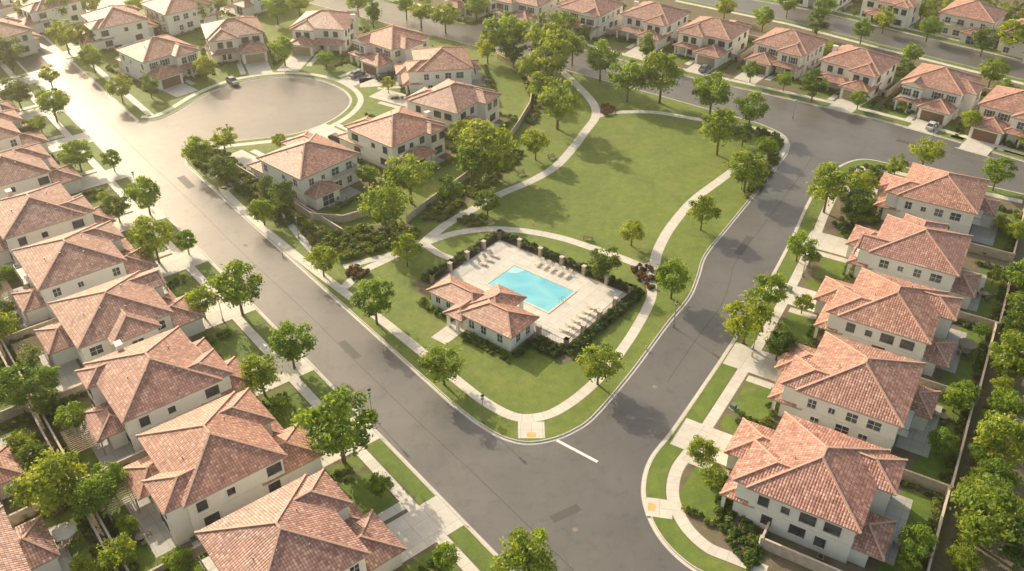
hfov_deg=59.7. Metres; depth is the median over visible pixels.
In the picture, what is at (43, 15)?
window glass
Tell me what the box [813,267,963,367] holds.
tile roof
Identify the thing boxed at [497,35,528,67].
evergreen tree
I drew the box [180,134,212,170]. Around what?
street tree
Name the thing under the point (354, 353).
road seams
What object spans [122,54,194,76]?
window glass
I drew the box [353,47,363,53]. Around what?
balcony
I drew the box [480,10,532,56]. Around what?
street tree
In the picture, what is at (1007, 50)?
window glass
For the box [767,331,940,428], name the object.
tile roof
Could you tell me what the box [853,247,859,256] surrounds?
balcony
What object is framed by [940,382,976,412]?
street tree
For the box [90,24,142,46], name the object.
window glass
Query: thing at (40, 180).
window glass
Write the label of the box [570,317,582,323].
lounge chair
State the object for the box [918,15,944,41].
street tree
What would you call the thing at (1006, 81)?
street tree
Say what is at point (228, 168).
evergreen tree
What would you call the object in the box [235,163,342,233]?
block wall
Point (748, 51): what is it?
block wall
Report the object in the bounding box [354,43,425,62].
window glass
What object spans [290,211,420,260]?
shrub bed
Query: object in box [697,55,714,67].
garage door
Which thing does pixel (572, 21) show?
street tree
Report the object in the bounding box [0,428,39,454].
ash tree
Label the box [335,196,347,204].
patio table
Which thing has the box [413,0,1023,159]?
planted ground
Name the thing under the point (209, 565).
balcony
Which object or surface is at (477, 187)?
shrub bed
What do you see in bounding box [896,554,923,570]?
ash tree
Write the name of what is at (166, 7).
tile roof
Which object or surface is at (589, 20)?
window glass
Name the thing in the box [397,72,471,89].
window trim
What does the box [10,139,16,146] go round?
window glass
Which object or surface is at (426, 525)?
driveway
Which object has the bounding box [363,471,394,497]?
street tree
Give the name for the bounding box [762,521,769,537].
side gate wall
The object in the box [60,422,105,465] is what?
pergola
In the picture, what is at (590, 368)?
ash tree
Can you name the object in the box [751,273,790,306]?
street tree
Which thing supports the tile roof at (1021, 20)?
on the walls at (1017, 51)
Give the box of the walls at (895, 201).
[875,190,992,233]
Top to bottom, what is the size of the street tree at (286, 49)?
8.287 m
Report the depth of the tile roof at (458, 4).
262.17 m
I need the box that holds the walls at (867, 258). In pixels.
[845,245,970,309]
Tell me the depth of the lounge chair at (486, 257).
154.92 m
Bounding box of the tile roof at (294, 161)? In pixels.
[246,131,359,199]
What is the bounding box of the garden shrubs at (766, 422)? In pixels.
[0,0,1022,570]
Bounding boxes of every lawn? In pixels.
[0,0,1023,570]
[42,0,782,440]
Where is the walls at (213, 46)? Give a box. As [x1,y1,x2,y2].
[206,33,267,63]
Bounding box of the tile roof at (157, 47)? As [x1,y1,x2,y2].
[114,34,204,79]
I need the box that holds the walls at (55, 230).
[0,212,94,265]
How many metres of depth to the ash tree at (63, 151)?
181.37 m
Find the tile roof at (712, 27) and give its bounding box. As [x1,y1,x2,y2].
[673,16,752,58]
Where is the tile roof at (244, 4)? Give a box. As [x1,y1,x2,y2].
[231,0,253,8]
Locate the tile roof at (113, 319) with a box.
[33,268,205,355]
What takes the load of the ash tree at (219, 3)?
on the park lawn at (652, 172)
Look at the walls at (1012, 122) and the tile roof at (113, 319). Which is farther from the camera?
the walls at (1012, 122)
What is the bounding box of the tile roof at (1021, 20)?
[1004,18,1023,52]
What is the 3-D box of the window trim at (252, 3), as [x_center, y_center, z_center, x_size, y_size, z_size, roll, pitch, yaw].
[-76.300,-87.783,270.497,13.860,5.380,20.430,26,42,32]
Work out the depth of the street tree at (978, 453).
113.73 m
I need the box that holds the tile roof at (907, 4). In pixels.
[863,0,928,15]
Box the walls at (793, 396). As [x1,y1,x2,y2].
[771,370,926,453]
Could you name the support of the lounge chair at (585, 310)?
on the pool deck
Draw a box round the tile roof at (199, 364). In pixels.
[74,326,253,442]
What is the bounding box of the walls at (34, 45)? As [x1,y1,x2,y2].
[0,22,40,61]
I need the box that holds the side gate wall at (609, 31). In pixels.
[606,28,612,34]
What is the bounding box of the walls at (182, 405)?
[87,376,254,451]
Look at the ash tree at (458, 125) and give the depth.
186.92 m
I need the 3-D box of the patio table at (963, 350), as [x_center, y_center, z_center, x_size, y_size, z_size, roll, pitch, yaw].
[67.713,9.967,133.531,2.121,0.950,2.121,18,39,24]
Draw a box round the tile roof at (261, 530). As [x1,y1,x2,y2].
[194,468,406,570]
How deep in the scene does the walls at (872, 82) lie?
214.63 m
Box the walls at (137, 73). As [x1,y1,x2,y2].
[118,51,198,89]
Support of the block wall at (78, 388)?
on the planted ground at (8, 501)
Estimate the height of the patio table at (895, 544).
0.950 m
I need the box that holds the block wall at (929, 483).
[902,401,974,496]
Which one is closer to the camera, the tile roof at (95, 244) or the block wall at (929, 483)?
the block wall at (929, 483)
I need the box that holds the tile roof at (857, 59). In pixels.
[816,44,901,92]
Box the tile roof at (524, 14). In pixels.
[490,0,552,20]
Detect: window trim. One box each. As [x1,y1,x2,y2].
[0,35,38,62]
[4,218,85,266]
[12,176,50,192]
[19,5,83,30]
[24,266,125,320]
[49,293,173,365]
[79,20,148,47]
[87,385,221,452]
[121,53,196,88]
[146,8,207,35]
[148,461,284,537]
[206,36,265,63]
[229,0,265,14]
[262,160,358,207]
[292,23,357,55]
[351,130,444,168]
[353,40,428,74]
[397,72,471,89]
[416,99,497,136]
[462,0,494,17]
[497,0,559,26]
[562,9,620,36]
[621,17,687,49]
[683,32,746,67]
[747,45,822,76]
[748,495,891,563]
[777,372,927,446]
[797,0,850,10]
[814,301,952,371]
[819,65,894,103]
[846,248,971,303]
[859,1,925,27]
[876,192,992,234]
[900,87,979,124]
[935,16,1004,45]
[970,109,1023,143]
[1001,36,1023,58]
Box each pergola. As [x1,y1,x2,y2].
[0,279,16,306]
[11,335,51,365]
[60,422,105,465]
[103,476,140,524]
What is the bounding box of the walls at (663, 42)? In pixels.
[616,14,688,50]
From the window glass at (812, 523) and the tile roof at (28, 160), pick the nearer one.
the window glass at (812, 523)
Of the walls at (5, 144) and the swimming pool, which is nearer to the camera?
the swimming pool
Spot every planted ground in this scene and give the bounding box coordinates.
[0,67,502,570]
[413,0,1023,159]
[646,160,1023,570]
[760,0,1023,58]
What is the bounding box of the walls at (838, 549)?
[720,455,890,567]
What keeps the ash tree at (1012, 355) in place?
on the planted ground at (992, 559)
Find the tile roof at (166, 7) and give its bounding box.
[140,0,221,21]
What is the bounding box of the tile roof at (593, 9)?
[549,0,625,30]
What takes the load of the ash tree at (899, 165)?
on the planted ground at (992, 559)
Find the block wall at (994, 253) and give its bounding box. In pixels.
[968,208,1023,262]
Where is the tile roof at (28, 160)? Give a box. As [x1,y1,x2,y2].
[0,142,82,186]
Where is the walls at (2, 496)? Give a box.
[0,481,14,504]
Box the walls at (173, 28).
[143,4,219,34]
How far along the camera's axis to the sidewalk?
154.15 m
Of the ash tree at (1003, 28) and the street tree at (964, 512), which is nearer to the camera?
the street tree at (964, 512)
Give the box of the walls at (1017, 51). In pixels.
[997,33,1023,63]
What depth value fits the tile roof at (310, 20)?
236.57 m
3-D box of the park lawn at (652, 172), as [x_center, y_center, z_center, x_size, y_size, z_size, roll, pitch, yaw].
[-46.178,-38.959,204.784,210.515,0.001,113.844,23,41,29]
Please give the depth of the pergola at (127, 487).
107.33 m
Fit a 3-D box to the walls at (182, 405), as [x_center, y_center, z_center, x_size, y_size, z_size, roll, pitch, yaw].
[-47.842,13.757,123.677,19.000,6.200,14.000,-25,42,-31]
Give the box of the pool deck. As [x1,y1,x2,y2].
[432,240,625,343]
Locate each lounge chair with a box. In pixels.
[476,257,486,265]
[482,253,492,261]
[488,249,498,256]
[534,256,543,266]
[541,259,550,268]
[548,263,558,272]
[555,266,565,275]
[559,326,571,334]
[563,268,572,278]
[565,321,576,327]
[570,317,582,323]
[576,312,587,317]
[581,308,593,316]
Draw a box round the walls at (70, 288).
[26,239,150,324]
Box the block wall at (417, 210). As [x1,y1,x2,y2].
[406,53,531,222]
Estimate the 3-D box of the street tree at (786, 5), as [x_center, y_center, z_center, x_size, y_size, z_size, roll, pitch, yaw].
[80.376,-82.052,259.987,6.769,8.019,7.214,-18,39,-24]
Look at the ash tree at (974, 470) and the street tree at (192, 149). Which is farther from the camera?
the street tree at (192, 149)
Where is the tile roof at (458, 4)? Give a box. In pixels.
[440,0,463,8]
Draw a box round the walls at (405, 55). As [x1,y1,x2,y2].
[350,38,428,73]
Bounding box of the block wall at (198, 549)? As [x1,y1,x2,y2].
[149,543,206,570]
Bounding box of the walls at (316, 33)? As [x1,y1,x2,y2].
[291,18,358,55]
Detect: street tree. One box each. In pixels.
[0,265,17,287]
[0,361,39,412]
[31,364,61,388]
[33,86,70,121]
[44,0,71,14]
[52,400,87,429]
[57,139,95,171]
[68,473,117,518]
[77,43,104,72]
[90,461,130,494]
[99,149,122,171]
[121,175,161,214]
[123,0,143,9]
[138,73,159,97]
[173,228,197,254]
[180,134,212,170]
[189,554,207,570]
[197,2,213,18]
[203,259,264,314]
[260,0,287,24]
[266,318,318,368]
[267,35,293,65]
[289,383,380,462]
[314,49,333,68]
[345,0,367,16]
[349,277,396,323]
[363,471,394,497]
[393,0,414,18]
[431,540,461,570]
[435,175,464,204]
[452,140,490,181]
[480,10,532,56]
[555,12,577,29]
[585,38,621,81]
[606,57,652,102]
[654,257,692,298]
[691,71,734,115]
[733,90,769,123]
[742,61,760,81]
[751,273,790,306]
[752,5,774,31]
[774,71,793,90]
[777,0,800,17]
[785,230,818,260]
[814,0,839,18]
[849,90,869,109]
[852,17,875,43]
[898,522,939,560]
[900,42,924,60]
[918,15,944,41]
[926,426,959,454]
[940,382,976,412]
[960,505,979,527]
[968,443,994,460]
[972,322,991,336]
[975,457,1021,492]
[981,157,1017,190]
[981,409,998,421]
[987,388,1023,418]
[990,78,1014,88]
[996,3,1013,20]
[1001,323,1019,331]
[1005,259,1023,290]
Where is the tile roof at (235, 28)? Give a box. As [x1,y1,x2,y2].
[200,15,268,55]
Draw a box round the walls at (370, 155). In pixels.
[339,129,444,169]
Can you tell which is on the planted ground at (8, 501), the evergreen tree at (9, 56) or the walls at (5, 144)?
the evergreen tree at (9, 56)
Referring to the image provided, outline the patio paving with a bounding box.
[0,2,1000,570]
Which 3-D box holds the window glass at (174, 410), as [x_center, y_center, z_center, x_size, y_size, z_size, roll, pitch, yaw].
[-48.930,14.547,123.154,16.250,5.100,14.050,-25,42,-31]
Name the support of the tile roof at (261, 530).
on the walls at (394, 563)
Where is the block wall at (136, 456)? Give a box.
[76,449,147,570]
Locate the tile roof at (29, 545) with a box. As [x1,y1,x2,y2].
[0,505,60,570]
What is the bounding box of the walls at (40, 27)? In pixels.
[7,1,85,33]
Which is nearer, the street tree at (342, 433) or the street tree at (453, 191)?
the street tree at (342, 433)
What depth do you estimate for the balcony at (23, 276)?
144.69 m
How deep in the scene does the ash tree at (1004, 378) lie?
124.70 m
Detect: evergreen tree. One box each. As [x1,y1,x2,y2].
[0,33,25,73]
[0,76,32,107]
[0,298,18,316]
[14,442,54,470]
[15,119,40,131]
[25,384,61,417]
[73,22,95,40]
[99,192,131,222]
[206,153,240,185]
[256,175,277,200]
[267,179,297,216]
[473,189,500,216]
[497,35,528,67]
[587,243,621,278]
[733,121,755,146]
[763,320,798,360]
[800,68,828,101]
[806,7,830,35]
[837,186,877,226]
[896,57,915,77]
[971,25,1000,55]
[997,517,1023,568]
[1001,295,1023,330]
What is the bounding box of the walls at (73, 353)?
[50,286,204,366]
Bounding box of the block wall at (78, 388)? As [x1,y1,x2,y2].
[39,383,86,477]
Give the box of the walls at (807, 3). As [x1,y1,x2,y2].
[791,0,850,11]
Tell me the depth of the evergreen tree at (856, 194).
160.79 m
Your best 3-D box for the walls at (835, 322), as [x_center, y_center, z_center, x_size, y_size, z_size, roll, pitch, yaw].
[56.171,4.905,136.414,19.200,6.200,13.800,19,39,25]
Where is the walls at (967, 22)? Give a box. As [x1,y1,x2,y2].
[937,13,1004,46]
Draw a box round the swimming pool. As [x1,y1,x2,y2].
[485,264,576,313]
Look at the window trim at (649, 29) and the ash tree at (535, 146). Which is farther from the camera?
the window trim at (649, 29)
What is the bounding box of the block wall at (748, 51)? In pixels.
[738,34,758,61]
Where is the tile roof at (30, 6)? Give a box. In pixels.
[5,0,86,25]
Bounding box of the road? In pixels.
[17,0,1023,570]
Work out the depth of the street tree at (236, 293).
137.57 m
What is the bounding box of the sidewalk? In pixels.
[0,0,1023,570]
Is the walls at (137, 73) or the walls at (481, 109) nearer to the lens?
the walls at (481, 109)
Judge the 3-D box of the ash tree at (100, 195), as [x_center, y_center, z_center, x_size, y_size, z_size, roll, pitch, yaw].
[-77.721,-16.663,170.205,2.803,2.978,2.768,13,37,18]
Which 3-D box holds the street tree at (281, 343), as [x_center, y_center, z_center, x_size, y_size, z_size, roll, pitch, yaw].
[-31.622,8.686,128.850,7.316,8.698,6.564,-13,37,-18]
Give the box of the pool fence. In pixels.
[429,229,633,345]
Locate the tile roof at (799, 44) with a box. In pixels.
[744,27,828,70]
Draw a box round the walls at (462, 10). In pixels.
[444,0,494,18]
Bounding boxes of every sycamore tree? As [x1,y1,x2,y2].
[381,153,438,203]
[907,137,946,164]
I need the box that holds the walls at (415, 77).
[398,69,479,94]
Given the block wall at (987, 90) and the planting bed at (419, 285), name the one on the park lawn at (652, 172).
the planting bed at (419, 285)
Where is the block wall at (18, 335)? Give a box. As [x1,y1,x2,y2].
[1,317,57,406]
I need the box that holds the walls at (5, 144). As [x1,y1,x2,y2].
[0,121,49,153]
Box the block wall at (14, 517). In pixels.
[7,403,69,525]
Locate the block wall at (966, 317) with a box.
[957,262,1013,331]
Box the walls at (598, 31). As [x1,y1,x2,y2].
[558,6,622,39]
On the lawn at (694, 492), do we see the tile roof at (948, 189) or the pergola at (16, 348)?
the pergola at (16, 348)
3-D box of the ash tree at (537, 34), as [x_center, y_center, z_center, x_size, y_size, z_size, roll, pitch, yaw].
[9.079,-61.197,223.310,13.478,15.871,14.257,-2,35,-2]
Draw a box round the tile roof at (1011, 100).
[968,85,1023,137]
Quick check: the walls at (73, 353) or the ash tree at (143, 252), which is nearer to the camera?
the walls at (73, 353)
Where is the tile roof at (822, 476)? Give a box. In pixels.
[719,411,907,561]
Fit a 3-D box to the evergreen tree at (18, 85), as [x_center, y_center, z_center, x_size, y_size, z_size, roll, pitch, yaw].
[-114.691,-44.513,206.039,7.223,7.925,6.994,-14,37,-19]
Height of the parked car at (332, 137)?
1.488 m
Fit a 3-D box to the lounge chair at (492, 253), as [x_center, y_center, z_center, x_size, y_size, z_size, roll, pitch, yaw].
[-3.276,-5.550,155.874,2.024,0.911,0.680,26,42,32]
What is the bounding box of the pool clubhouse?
[426,274,539,351]
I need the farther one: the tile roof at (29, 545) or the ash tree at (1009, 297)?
the ash tree at (1009, 297)
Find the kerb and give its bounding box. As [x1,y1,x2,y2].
[17,0,1023,570]
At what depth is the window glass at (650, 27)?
242.09 m
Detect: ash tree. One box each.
[0,309,21,341]
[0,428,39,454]
[3,447,88,516]
[12,0,26,14]
[15,343,41,369]
[30,114,46,132]
[36,64,59,86]
[44,17,80,53]
[59,149,76,165]
[67,553,97,570]
[80,0,101,10]
[94,532,136,570]
[96,191,110,199]
[104,73,134,102]
[115,514,139,534]
[124,214,175,262]
[133,250,154,258]
[161,543,194,570]
[183,284,219,317]
[192,54,217,80]
[210,125,238,151]
[211,0,228,9]
[238,352,282,395]
[245,198,277,224]
[269,394,293,419]
[271,133,286,148]
[285,0,309,15]
[303,244,339,276]
[354,164,380,185]
[357,179,413,231]
[380,76,395,92]
[391,232,423,266]
[407,0,434,28]
[417,340,467,384]
[430,2,460,32]
[446,119,475,143]
[453,117,519,174]
[463,0,491,21]
[475,30,499,63]
[485,143,517,178]
[489,526,559,570]
[514,54,544,78]
[520,127,551,159]
[522,9,573,70]
[526,71,552,100]
[529,35,574,81]
[533,76,582,128]
[565,32,587,64]
[574,342,625,384]
[578,24,591,37]
[617,219,647,245]
[638,49,687,102]
[686,195,721,229]
[686,434,719,466]
[698,108,744,154]
[699,462,728,490]
[714,0,737,18]
[719,289,775,343]
[723,149,770,191]
[754,136,778,156]
[792,294,814,313]
[801,246,821,266]
[805,161,853,212]
[823,42,836,53]
[848,168,880,191]
[856,197,873,207]
[873,5,898,33]
[885,153,909,174]
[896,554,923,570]
[897,101,909,111]
[918,0,934,22]
[941,0,954,8]
[944,539,977,568]
[948,472,1023,549]
[950,545,983,570]
[955,379,982,403]
[956,475,990,503]
[957,532,979,547]
[959,109,985,133]
[969,464,993,479]
[972,409,1023,464]
[977,56,1012,87]
[986,267,1003,283]
[987,331,1023,378]
[989,374,1015,394]
[990,356,1018,377]
[992,214,1016,233]
[997,19,1023,47]
[1002,219,1023,239]
[1004,291,1023,309]
[1004,328,1023,340]
[1015,129,1023,149]
[1016,283,1023,293]
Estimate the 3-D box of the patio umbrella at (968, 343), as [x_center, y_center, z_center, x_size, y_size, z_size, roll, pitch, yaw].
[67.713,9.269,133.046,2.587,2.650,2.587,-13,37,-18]
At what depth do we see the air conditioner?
102.48 m
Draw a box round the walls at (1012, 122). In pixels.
[968,106,1023,147]
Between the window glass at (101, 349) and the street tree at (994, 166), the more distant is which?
the street tree at (994, 166)
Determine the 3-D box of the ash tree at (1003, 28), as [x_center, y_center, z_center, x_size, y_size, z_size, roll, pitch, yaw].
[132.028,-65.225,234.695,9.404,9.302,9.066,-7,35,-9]
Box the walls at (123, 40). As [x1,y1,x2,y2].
[84,11,154,52]
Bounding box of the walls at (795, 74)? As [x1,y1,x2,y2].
[745,43,824,80]
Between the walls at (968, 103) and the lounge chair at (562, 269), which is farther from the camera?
the walls at (968, 103)
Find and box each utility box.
[728,401,737,411]
[787,285,792,292]
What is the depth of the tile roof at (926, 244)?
145.70 m
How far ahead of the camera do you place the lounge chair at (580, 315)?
141.18 m
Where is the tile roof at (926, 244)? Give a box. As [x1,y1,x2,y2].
[845,213,981,298]
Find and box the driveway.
[0,7,1007,562]
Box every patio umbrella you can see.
[52,522,75,544]
[958,338,977,355]
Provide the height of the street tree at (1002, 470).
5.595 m
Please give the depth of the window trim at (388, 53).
226.24 m
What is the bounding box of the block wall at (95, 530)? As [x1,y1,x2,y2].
[73,489,117,570]
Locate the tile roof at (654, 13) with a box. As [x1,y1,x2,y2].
[615,1,691,41]
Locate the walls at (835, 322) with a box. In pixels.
[813,301,951,376]
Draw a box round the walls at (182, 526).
[150,423,321,543]
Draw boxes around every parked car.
[225,75,239,85]
[328,133,339,143]
[348,70,365,78]
[375,73,394,80]
[698,64,711,72]
[925,121,938,130]
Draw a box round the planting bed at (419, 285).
[103,3,892,560]
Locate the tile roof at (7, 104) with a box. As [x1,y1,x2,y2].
[0,98,19,111]
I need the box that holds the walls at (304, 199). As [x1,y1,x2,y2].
[251,145,358,209]
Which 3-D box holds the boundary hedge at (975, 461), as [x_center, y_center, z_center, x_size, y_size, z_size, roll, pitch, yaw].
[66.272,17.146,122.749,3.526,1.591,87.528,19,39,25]
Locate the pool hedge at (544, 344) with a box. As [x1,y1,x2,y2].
[422,230,645,357]
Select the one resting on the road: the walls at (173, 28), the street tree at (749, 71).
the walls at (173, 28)
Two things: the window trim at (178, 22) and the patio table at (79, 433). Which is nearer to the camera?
the patio table at (79, 433)
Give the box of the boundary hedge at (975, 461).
[949,272,1022,570]
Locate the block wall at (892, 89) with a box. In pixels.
[886,70,904,97]
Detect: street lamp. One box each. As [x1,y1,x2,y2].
[480,394,483,422]
[673,301,677,326]
[801,251,808,276]
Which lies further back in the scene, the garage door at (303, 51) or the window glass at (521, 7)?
the window glass at (521, 7)
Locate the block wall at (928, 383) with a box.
[919,322,998,405]
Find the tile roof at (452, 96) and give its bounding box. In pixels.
[404,78,501,128]
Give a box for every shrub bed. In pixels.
[191,144,293,225]
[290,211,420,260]
[345,263,369,279]
[419,149,523,220]
[456,212,488,225]
[520,72,541,124]
[600,103,615,114]
[630,263,657,289]
[715,498,765,570]
[743,126,783,197]
[831,163,890,238]
[852,0,1023,35]
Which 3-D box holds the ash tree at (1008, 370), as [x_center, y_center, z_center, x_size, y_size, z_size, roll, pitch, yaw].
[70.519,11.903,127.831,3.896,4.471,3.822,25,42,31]
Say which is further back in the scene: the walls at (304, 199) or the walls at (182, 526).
the walls at (304, 199)
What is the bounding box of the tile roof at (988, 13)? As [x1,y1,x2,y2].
[939,0,1009,35]
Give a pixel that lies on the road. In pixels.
(625, 432)
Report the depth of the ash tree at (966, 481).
108.52 m
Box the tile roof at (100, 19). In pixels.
[73,5,158,44]
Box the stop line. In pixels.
[556,439,597,462]
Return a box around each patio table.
[55,534,79,551]
[69,425,89,440]
[129,527,151,545]
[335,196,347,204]
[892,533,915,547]
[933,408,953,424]
[956,345,973,358]
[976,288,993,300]
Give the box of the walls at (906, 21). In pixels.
[859,0,923,28]
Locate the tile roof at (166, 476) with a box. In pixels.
[119,387,324,515]
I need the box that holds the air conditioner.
[816,553,823,561]
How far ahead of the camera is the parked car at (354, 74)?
223.09 m
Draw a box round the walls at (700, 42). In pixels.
[674,29,748,67]
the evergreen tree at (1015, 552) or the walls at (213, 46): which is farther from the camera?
the walls at (213, 46)
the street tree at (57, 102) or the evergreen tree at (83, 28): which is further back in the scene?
the evergreen tree at (83, 28)
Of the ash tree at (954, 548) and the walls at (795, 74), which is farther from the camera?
the walls at (795, 74)
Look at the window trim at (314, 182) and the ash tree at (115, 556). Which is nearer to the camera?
the ash tree at (115, 556)
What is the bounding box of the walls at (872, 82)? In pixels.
[815,62,896,103]
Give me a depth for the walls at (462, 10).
262.06 m
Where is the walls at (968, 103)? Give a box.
[893,85,981,125]
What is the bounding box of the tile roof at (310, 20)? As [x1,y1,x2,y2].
[289,9,359,46]
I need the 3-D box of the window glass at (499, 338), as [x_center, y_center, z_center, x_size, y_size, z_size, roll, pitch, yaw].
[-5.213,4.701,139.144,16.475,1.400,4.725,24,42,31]
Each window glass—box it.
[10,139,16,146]
[11,176,49,191]
[18,219,83,245]
[22,35,29,52]
[24,5,77,27]
[24,267,120,315]
[80,320,165,355]
[89,385,218,442]
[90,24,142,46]
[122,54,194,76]
[146,9,204,31]
[162,463,281,527]
[217,36,259,59]
[231,0,286,14]
[264,161,351,206]
[296,26,352,44]
[350,564,359,570]
[352,131,443,165]
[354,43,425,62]
[416,99,496,131]
[424,72,463,87]
[436,297,529,342]
[450,0,494,15]
[498,0,558,22]
[565,9,619,34]
[628,17,685,41]
[683,33,745,57]
[758,497,840,547]
[760,46,821,71]
[796,0,848,7]
[807,399,881,440]
[827,66,894,93]
[846,323,913,350]
[862,1,925,25]
[879,259,941,282]
[902,88,978,112]
[904,201,960,228]
[943,16,1004,44]
[986,110,1023,143]
[1002,36,1023,52]
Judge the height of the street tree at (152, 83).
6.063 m
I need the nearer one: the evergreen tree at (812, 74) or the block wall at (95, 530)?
the block wall at (95, 530)
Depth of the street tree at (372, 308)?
136.06 m
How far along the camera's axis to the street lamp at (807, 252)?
149.42 m
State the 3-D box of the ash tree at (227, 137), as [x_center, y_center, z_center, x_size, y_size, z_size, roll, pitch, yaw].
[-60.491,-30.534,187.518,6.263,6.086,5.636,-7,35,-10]
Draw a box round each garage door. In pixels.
[161,75,180,88]
[245,53,264,63]
[293,47,309,55]
[363,63,375,74]
[639,38,654,46]
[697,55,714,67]
[748,63,765,74]
[842,89,858,100]
[919,110,943,124]
[971,129,996,143]
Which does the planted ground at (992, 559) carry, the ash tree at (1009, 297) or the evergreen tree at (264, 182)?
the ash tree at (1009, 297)
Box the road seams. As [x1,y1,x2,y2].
[36,53,985,570]
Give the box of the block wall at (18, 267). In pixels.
[0,266,21,347]
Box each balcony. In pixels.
[13,263,31,284]
[151,15,164,23]
[163,285,168,294]
[198,551,218,570]
[331,163,356,179]
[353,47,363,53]
[471,65,475,75]
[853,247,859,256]
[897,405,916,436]
[902,91,916,99]
[943,19,963,27]
[972,205,985,224]
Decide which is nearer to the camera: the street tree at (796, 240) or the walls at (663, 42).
the street tree at (796, 240)
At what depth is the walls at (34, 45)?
235.47 m
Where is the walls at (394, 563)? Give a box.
[207,507,401,570]
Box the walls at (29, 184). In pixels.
[0,158,82,198]
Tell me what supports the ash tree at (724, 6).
on the planted ground at (698, 11)
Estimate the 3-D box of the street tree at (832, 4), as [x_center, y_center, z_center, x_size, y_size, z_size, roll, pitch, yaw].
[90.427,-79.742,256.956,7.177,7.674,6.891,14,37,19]
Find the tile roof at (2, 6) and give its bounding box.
[0,3,14,8]
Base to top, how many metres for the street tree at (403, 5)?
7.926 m
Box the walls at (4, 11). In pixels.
[0,0,14,17]
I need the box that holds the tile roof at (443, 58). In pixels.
[394,46,481,85]
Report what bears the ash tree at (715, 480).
on the planted ground at (992, 559)
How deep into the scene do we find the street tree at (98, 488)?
105.00 m
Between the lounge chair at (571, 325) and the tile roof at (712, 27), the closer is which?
the lounge chair at (571, 325)
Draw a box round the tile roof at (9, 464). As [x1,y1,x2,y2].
[0,442,24,485]
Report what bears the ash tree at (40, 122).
on the planted ground at (8, 501)
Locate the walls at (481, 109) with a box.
[407,97,498,133]
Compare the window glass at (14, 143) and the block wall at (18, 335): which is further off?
the window glass at (14, 143)
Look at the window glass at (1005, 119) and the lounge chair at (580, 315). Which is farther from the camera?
the window glass at (1005, 119)
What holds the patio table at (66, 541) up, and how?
on the patio paving
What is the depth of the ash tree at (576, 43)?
226.85 m
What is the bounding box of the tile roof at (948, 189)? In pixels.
[873,162,1000,217]
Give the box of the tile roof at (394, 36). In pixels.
[348,23,431,66]
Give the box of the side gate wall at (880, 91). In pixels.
[877,89,886,96]
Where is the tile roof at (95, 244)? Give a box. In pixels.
[11,220,158,313]
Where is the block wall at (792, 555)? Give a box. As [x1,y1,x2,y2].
[759,486,951,570]
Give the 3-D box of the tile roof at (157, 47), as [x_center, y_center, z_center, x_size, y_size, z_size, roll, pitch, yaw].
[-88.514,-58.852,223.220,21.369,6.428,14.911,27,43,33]
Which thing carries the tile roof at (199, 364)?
on the walls at (182, 405)
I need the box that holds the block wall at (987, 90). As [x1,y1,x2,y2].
[971,87,992,116]
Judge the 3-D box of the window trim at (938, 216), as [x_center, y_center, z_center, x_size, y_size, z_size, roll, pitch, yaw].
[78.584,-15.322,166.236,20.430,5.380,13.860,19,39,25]
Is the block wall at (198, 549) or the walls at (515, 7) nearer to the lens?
the block wall at (198, 549)
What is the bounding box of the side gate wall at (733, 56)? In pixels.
[730,53,738,61]
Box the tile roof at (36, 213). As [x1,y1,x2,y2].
[0,181,115,251]
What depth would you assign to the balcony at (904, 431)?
116.35 m
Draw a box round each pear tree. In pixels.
[362,0,381,27]
[638,30,657,58]
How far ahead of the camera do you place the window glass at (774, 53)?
224.90 m
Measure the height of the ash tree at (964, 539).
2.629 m
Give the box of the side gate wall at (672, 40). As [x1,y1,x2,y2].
[670,37,676,43]
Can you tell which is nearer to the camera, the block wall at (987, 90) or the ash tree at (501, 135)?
the ash tree at (501, 135)
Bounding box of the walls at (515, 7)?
[493,0,561,30]
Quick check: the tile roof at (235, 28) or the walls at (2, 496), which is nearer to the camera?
the walls at (2, 496)
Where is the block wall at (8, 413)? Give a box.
[0,351,28,422]
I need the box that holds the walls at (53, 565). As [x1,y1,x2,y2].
[32,558,61,570]
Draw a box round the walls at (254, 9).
[228,0,287,14]
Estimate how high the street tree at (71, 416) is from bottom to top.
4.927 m
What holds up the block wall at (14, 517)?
on the planted ground at (8, 501)
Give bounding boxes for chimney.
[5,188,12,196]
[113,339,123,351]
[350,14,356,36]
[423,110,430,117]
[488,0,491,12]
[832,45,838,50]
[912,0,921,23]
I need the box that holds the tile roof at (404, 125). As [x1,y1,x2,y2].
[336,106,446,162]
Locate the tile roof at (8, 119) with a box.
[0,109,48,144]
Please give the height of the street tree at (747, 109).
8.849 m
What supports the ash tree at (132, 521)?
on the planted ground at (8, 501)
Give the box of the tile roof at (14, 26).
[0,17,44,39]
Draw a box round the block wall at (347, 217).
[254,172,369,222]
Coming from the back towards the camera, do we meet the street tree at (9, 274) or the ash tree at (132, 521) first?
the street tree at (9, 274)
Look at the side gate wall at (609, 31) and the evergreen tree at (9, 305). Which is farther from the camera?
the side gate wall at (609, 31)
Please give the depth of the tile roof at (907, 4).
252.86 m
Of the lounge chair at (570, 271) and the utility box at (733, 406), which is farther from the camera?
the lounge chair at (570, 271)
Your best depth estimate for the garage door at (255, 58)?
231.33 m
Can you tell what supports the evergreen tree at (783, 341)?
on the planted ground at (992, 559)
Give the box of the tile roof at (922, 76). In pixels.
[894,63,986,115]

